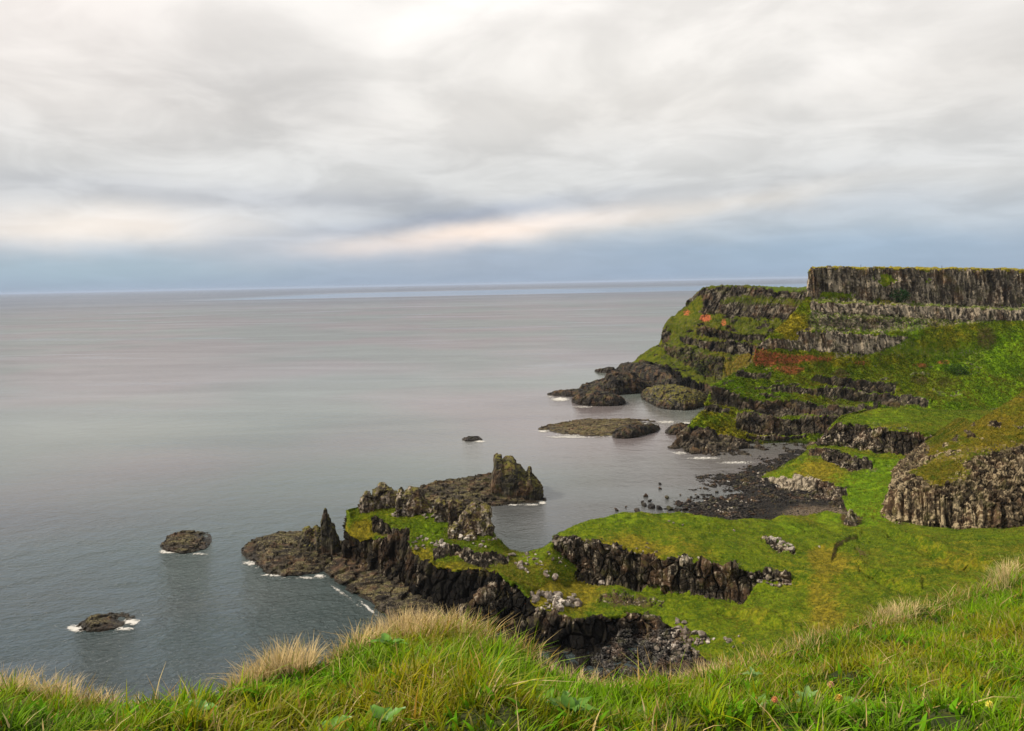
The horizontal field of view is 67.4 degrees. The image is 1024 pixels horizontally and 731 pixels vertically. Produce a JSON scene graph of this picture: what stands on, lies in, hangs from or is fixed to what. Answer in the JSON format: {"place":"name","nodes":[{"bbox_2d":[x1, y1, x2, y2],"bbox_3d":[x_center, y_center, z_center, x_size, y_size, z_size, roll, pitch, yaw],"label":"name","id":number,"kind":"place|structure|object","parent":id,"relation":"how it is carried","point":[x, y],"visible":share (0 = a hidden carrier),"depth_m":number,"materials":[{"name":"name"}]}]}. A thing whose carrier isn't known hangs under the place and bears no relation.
{"place":"outdoors","nodes":[
{"label":"outdoors","id":0,"kind":"place"},
{"bbox_2d":[0,278,807,706],"bbox_3d":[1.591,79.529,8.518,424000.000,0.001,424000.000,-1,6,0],"label":"water","id":1,"kind":"structure","parent":0,"point":[136,428],"depth_m":401.49,"materials":[{"name":"grey liquid"}]},
{"bbox_2d":[76,612,135,631],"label":"skerry","id":2,"kind":"structure","parent":1,"relation":"in","point":[100,622],"depth_m":185.12,"materials":[{"name":"grey stone"}]},
{"bbox_2d":[160,530,211,553],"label":"skerry","id":3,"kind":"structure","parent":1,"relation":"in","point":[184,541],"depth_m":241.72,"materials":[{"name":"grey stone"}]},
{"bbox_2d":[241,508,341,576],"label":"sea stack","id":4,"kind":"object","parent":1,"relation":"in","point":[307,550],"visible":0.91,"depth_m":227.08,"materials":[{"name":"grey stone"}]},
{"bbox_2d":[323,552,477,631],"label":"rock shelf","id":5,"kind":"object","parent":1,"relation":"in","point":[378,590],"visible":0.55,"depth_m":199.29,"materials":[{"name":"grey stone"}]},
{"bbox_2d":[67,396,747,632],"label":"sea foam","id":6,"kind":"object","parent":1,"relation":"on","point":[75,628],"visible":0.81,"depth_m":236.21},
{"bbox_2d":[462,436,482,440],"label":"skerry","id":7,"kind":"structure","parent":1,"relation":"in","point":[473,438],"depth_m":395.64,"materials":[{"name":"grey stone"}]},
{"bbox_2d":[419,453,546,505],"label":"sea stack","id":8,"kind":"object","parent":1,"relation":"in","point":[508,480],"visible":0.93,"depth_m":284.28,"materials":[{"name":"stone"}]},
{"bbox_2d":[547,388,587,396],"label":"skerry","id":9,"kind":"structure","parent":1,"relation":"in","point":[569,392],"depth_m":544.41,"materials":[{"name":"grey stone"}]},
{"bbox_2d":[538,418,658,435],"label":"reef","id":10,"kind":"object","parent":1,"relation":"in","point":[593,427],"visible":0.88,"depth_m":422.15},
{"bbox_2d":[571,389,625,405],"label":"skerry","id":11,"kind":"structure","parent":1,"relation":"in","point":[596,397],"depth_m":498.60,"materials":[{"name":"stone"}]},
{"bbox_2d":[595,367,615,372],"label":"skerry","id":12,"kind":"structure","parent":1,"relation":"in","point":[604,370],"depth_m":676.46,"materials":[{"name":"grey stone"}]},
{"bbox_2d":[579,370,660,394],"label":"skerry","id":13,"kind":"structure","parent":1,"relation":"in","point":[619,382],"depth_m":547.74,"materials":[{"name":"grey stone"}]},
{"bbox_2d":[612,423,659,438],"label":"skerry","id":14,"kind":"structure","parent":1,"relation":"in","point":[629,431],"depth_m":396.18,"materials":[{"name":"stone"}]},
{"bbox_2d":[616,361,677,384],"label":"skerry","id":15,"kind":"structure","parent":1,"relation":"in","point":[655,374],"depth_m":602.40,"materials":[{"name":"stone"}]},
{"bbox_2d":[648,503,654,508],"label":"boulder","id":16,"kind":"object","parent":1,"relation":"in","point":[651,506],"visible":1,"depth_m":270.76,"materials":[{"name":"stone"}]},
{"bbox_2d":[641,384,707,410],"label":"skerry","id":17,"kind":"structure","parent":1,"relation":"in","point":[672,397],"depth_m":484.06,"materials":[{"name":"green stone"}]},
{"bbox_2d":[665,423,687,434],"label":"skerry","id":18,"kind":"structure","parent":1,"relation":"in","point":[674,429],"depth_m":401.53,"materials":[{"name":"stone"}]},
{"bbox_2d":[675,500,682,506],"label":"boulder","id":19,"kind":"object","parent":1,"relation":"in","point":[678,503],"visible":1,"depth_m":272.84,"materials":[{"name":"stone"}]},
{"bbox_2d":[340,507,575,642],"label":"promontory","id":20,"kind":"structure","parent":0,"point":[392,554],"depth_m":196.07,"materials":[{"name":"black stone"}]},
{"bbox_2d":[357,491,373,512],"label":"rock outcrop","id":21,"kind":"object","parent":20,"relation":"on","point":[366,504],"visible":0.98,"depth_m":221.75,"materials":[{"name":"grey stone"}]},
{"bbox_2d":[371,482,396,508],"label":"rock outcrop","id":22,"kind":"object","parent":20,"relation":"on","point":[384,495],"visible":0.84,"depth_m":223.86,"materials":[{"name":"grey stone"}]},
{"bbox_2d":[395,486,433,517],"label":"rock outcrop","id":23,"kind":"object","parent":20,"relation":"on","point":[412,500],"visible":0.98,"depth_m":218.09,"materials":[{"name":"grey stone"}]},
{"bbox_2d":[433,497,447,522],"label":"rock outcrop","id":24,"kind":"object","parent":20,"relation":"on","point":[441,505],"visible":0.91,"depth_m":211.78,"materials":[{"name":"grey stone"}]},
{"bbox_2d":[448,498,465,524],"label":"rock outcrop","id":25,"kind":"object","parent":20,"relation":"on","point":[456,507],"visible":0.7,"depth_m":209.38,"materials":[{"name":"grey stone"}]},
{"bbox_2d":[447,520,476,540],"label":"rock outcrop","id":26,"kind":"object","parent":20,"relation":"on","point":[454,526],"visible":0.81,"depth_m":203.41,"materials":[{"name":"grey stone"}]},
{"bbox_2d":[458,502,494,535],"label":"rock outcrop","id":27,"kind":"object","parent":20,"relation":"on","point":[476,516],"visible":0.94,"depth_m":205.30,"materials":[{"name":"grey stone"}]},
{"bbox_2d":[0,552,1023,730],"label":"grass bank","id":28,"kind":"structure","parent":0,"point":[949,720],"depth_m":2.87,"materials":[{"name":"green plant"}]},
{"bbox_2d":[0,664,59,699],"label":"grass tuft","id":29,"kind":"object","parent":28,"relation":"on","point":[18,681],"visible":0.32,"depth_m":4.09,"materials":[{"name":"beige plant"}]},
{"bbox_2d":[28,665,96,702],"bbox_3d":[-2.376,1.694,4.095,0.624,0.272,0.345,4,8,40],"label":"grass tuft","id":30,"kind":"object","parent":28,"relation":"on","point":[62,684],"visible":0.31,"depth_m":4.07,"materials":[{"name":"beige plant"}]},
{"bbox_2d":[78,686,138,708],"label":"grass tuft","id":31,"kind":"object","parent":28,"relation":"on","point":[106,697],"visible":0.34,"depth_m":3.94,"materials":[{"name":"beige plant"}]},
{"bbox_2d":[188,699,216,716],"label":"broadleaf plant","id":32,"kind":"object","parent":28,"relation":"on","point":[212,705],"visible":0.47,"depth_m":2.95,"materials":[{"name":"green plant"}]},
{"bbox_2d":[214,656,280,688],"bbox_3d":[-1.536,1.722,4.322,0.290,0.264,0.564,0,6,9],"label":"grass tuft","id":33,"kind":"object","parent":28,"relation":"on","point":[236,678],"visible":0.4,"depth_m":4.25,"materials":[{"name":"beige plant"}]},
{"bbox_2d":[207,632,328,683],"bbox_3d":[-1.416,1.760,4.550,0.522,0.430,1.078,2,7,29],"label":"grass tuft","id":34,"kind":"object","parent":28,"relation":"on","point":[275,659],"visible":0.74,"depth_m":4.58,"materials":[{"name":"beige plant"}]},
{"bbox_2d":[320,715,351,730],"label":"broadleaf plant","id":35,"kind":"object","parent":28,"relation":"on","point":[335,719],"visible":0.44,"depth_m":2.87,"materials":[{"name":"green plant"}]},
{"bbox_2d":[320,614,397,658],"bbox_3d":[-1.027,1.874,5.327,0.483,0.402,1.078,1,6,20],"label":"grass tuft","id":36,"kind":"object","parent":28,"relation":"on","point":[358,639],"visible":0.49,"depth_m":5.32,"materials":[{"name":"beige plant"}]},
{"bbox_2d":[370,704,405,726],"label":"broadleaf plant","id":37,"kind":"object","parent":28,"relation":"on","point":[390,713],"visible":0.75,"depth_m":2.75,"materials":[{"name":"green plant"}]},
{"bbox_2d":[369,633,406,647],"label":"broadleaf plant","id":38,"kind":"object","parent":28,"relation":"on","point":[385,637],"visible":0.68,"depth_m":4.86,"materials":[{"name":"green plant"}]},
{"bbox_2d":[348,602,464,642],"bbox_3d":[-0.775,1.912,5.662,0.821,0.388,0.827,-1,6,0],"label":"grass tuft","id":39,"kind":"object","parent":28,"relation":"on","point":[407,616],"visible":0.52,"depth_m":5.78,"materials":[{"name":"beige plant"}]},
{"bbox_2d":[412,603,492,639],"bbox_3d":[-0.420,1.949,5.780,0.554,0.293,0.852,-4,7,-25],"label":"grass tuft","id":40,"kind":"object","parent":28,"relation":"on","point":[453,619],"visible":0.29,"depth_m":5.87,"materials":[{"name":"plant"}]},
{"bbox_2d":[492,655,504,675],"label":"broadleaf plant","id":41,"kind":"object","parent":28,"relation":"on","point":[500,659],"visible":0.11,"depth_m":4.01,"materials":[{"name":"green plant"}]},
{"bbox_2d":[524,687,560,703],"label":"broadleaf plant","id":42,"kind":"object","parent":28,"relation":"on","point":[547,694],"visible":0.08,"depth_m":3.50,"materials":[{"name":"green plant"}]},
{"bbox_2d":[548,691,598,714],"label":"broadleaf plant","id":43,"kind":"object","parent":28,"relation":"on","point":[574,703],"visible":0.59,"depth_m":3.11,"materials":[{"name":"green plant"}]},
{"bbox_2d":[535,649,620,685],"bbox_3d":[0.318,1.896,4.709,0.822,0.293,0.447,5,8,44],"label":"grass tuft","id":44,"kind":"object","parent":28,"relation":"on","point":[552,667],"visible":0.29,"depth_m":4.71,"materials":[{"name":"beige plant"}]},
{"bbox_2d":[674,654,734,681],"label":"grass tuft","id":45,"kind":"object","parent":28,"relation":"on","point":[700,670],"visible":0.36,"depth_m":5.06,"materials":[{"name":"beige plant"}]},
{"bbox_2d":[742,667,762,676],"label":"broadleaf plant","id":46,"kind":"object","parent":28,"relation":"on","point":[754,673],"visible":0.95,"depth_m":4.60,"materials":[{"name":"green plant"}]},
{"bbox_2d":[750,694,770,706],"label":"broadleaf plant","id":47,"kind":"object","parent":28,"relation":"on","point":[764,697],"visible":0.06,"depth_m":3.48,"materials":[{"name":"green plant"}]},
{"bbox_2d":[770,696,777,705],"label":"flower","id":48,"kind":"object","parent":28,"relation":"on","point":[774,699],"visible":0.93,"depth_m":2.89,"materials":[{"name":"red plant"}]},
{"bbox_2d":[774,620,823,654],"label":"grass tuft","id":49,"kind":"object","parent":28,"relation":"on","point":[802,640],"visible":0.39,"depth_m":6.15,"materials":[{"name":"plant"}]},
{"bbox_2d":[797,684,817,701],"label":"broadleaf plant","id":50,"kind":"object","parent":28,"relation":"on","point":[807,688],"visible":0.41,"depth_m":3.40,"materials":[{"name":"green plant"}]},
{"bbox_2d":[827,681,833,695],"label":"flower","id":51,"kind":"object","parent":28,"relation":"on","point":[832,683],"visible":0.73,"depth_m":3.31,"materials":[{"name":"pink plant"}]},
{"bbox_2d":[833,694,842,709],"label":"flower","id":52,"kind":"object","parent":28,"relation":"on","point":[838,696],"visible":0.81,"depth_m":3.01,"materials":[{"name":"orange plant"}]},
{"bbox_2d":[840,694,860,704],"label":"broadleaf plant","id":53,"kind":"object","parent":28,"relation":"on","point":[856,701],"visible":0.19,"depth_m":3.49,"materials":[{"name":"green plant"}]},
{"bbox_2d":[864,596,923,629],"bbox_3d":[3.683,2.383,7.379,1.758,0.491,0.592,-6,8,-41],"label":"grass tuft","id":54,"kind":"object","parent":28,"relation":"on","point":[898,608],"visible":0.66,"depth_m":7.36,"materials":[{"name":"beige plant"}]},
{"bbox_2d":[983,700,992,714],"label":"flower","id":55,"kind":"object","parent":28,"relation":"on","point":[991,704],"visible":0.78,"depth_m":2.85,"materials":[{"name":"yellow plant"}]},
{"bbox_2d":[980,554,1022,591],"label":"grass tuft","id":56,"kind":"object","parent":28,"relation":"on","point":[1004,575],"visible":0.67,"depth_m":9.03,"materials":[{"name":"beige plant"}]},
{"bbox_2d":[0,0,1023,293],"label":"sky","id":57,"kind":"structure","parent":0,"point":[146,145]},
{"bbox_2d":[634,284,806,396],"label":"headland","id":58,"kind":"structure","parent":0,"point":[712,334],"depth_m":621.88,"materials":[{"name":"green plant"}]},
{"bbox_2d":[455,511,1023,684],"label":"grassy spur","id":59,"kind":"structure","parent":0,"point":[595,561],"depth_m":178.33,"materials":[{"name":"green plant"}]},
{"bbox_2d":[552,573,557,580],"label":"boulder","id":60,"kind":"object","parent":59,"relation":"on","point":[554,576],"visible":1,"depth_m":186.37,"materials":[{"name":"stone"}]},
{"bbox_2d":[552,599,557,606],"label":"boulder","id":61,"kind":"object","parent":59,"relation":"on","point":[555,603],"visible":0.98,"depth_m":174.16,"materials":[{"name":"stone"}]},
{"bbox_2d":[564,599,569,606],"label":"boulder","id":62,"kind":"object","parent":59,"relation":"on","point":[567,603],"visible":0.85,"depth_m":175.73,"materials":[{"name":"stone"}]},
{"bbox_2d":[567,596,575,601],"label":"boulder","id":63,"kind":"object","parent":59,"relation":"on","point":[572,598],"visible":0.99,"depth_m":179.62,"materials":[{"name":"stone"}]},
{"bbox_2d":[574,601,581,606],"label":"boulder","id":64,"kind":"object","parent":59,"relation":"on","point":[577,603],"visible":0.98,"depth_m":177.45,"materials":[{"name":"stone"}]},
{"bbox_2d":[391,472,819,659],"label":"stones","id":65,"kind":"object","parent":59,"relation":"on","point":[559,545],"visible":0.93,"depth_m":196.40,"materials":[{"name":"grey stone"}]},
{"bbox_2d":[591,628,691,677],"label":"gravel","id":66,"kind":"structure","parent":59,"relation":"on","point":[641,648],"depth_m":162.05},
{"bbox_2d":[697,630,706,637],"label":"boulder","id":67,"kind":"object","parent":59,"relation":"on","point":[702,634],"visible":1,"depth_m":160.81,"materials":[{"name":"stone"}]},
{"bbox_2d":[844,509,859,525],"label":"boulder","id":68,"kind":"object","parent":59,"relation":"on","point":[850,519],"visible":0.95,"depth_m":219.85,"materials":[{"name":"grey stone"}]},
{"bbox_2d":[663,447,846,519],"bbox_3d":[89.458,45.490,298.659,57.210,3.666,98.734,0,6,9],"label":"shingle","id":69,"kind":"object","parent":0,"point":[744,513],"visible":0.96,"depth_m":278.23,"materials":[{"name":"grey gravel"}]},
{"bbox_2d":[668,265,1023,457],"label":"headland","id":70,"kind":"structure","parent":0,"point":[948,297],"depth_m":440.99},
{"bbox_2d":[345,269,1023,684],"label":"turf","id":71,"kind":"structure","parent":70,"relation":"on","point":[939,441],"depth_m":248.99,"materials":[{"name":"green plant"}]},
{"bbox_2d":[888,288,910,301],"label":"shrub","id":72,"kind":"object","parent":70,"relation":"on","point":[905,295],"visible":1,"depth_m":466.75,"materials":[{"name":"green plant"}]},
{"bbox_2d":[947,363,970,375],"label":"shrub","id":73,"kind":"object","parent":70,"relation":"on","point":[956,368],"visible":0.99,"depth_m":442.17,"materials":[{"name":"green plant"}]},
{"bbox_2d":[759,407,990,525],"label":"spur","id":74,"kind":"structure","parent":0,"point":[875,440],"depth_m":301.28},
{"bbox_2d":[880,390,1023,528],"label":"buttress","id":75,"kind":"structure","parent":0,"point":[981,487],"depth_m":230.87,"materials":[{"name":"grey stone"}]}
]}

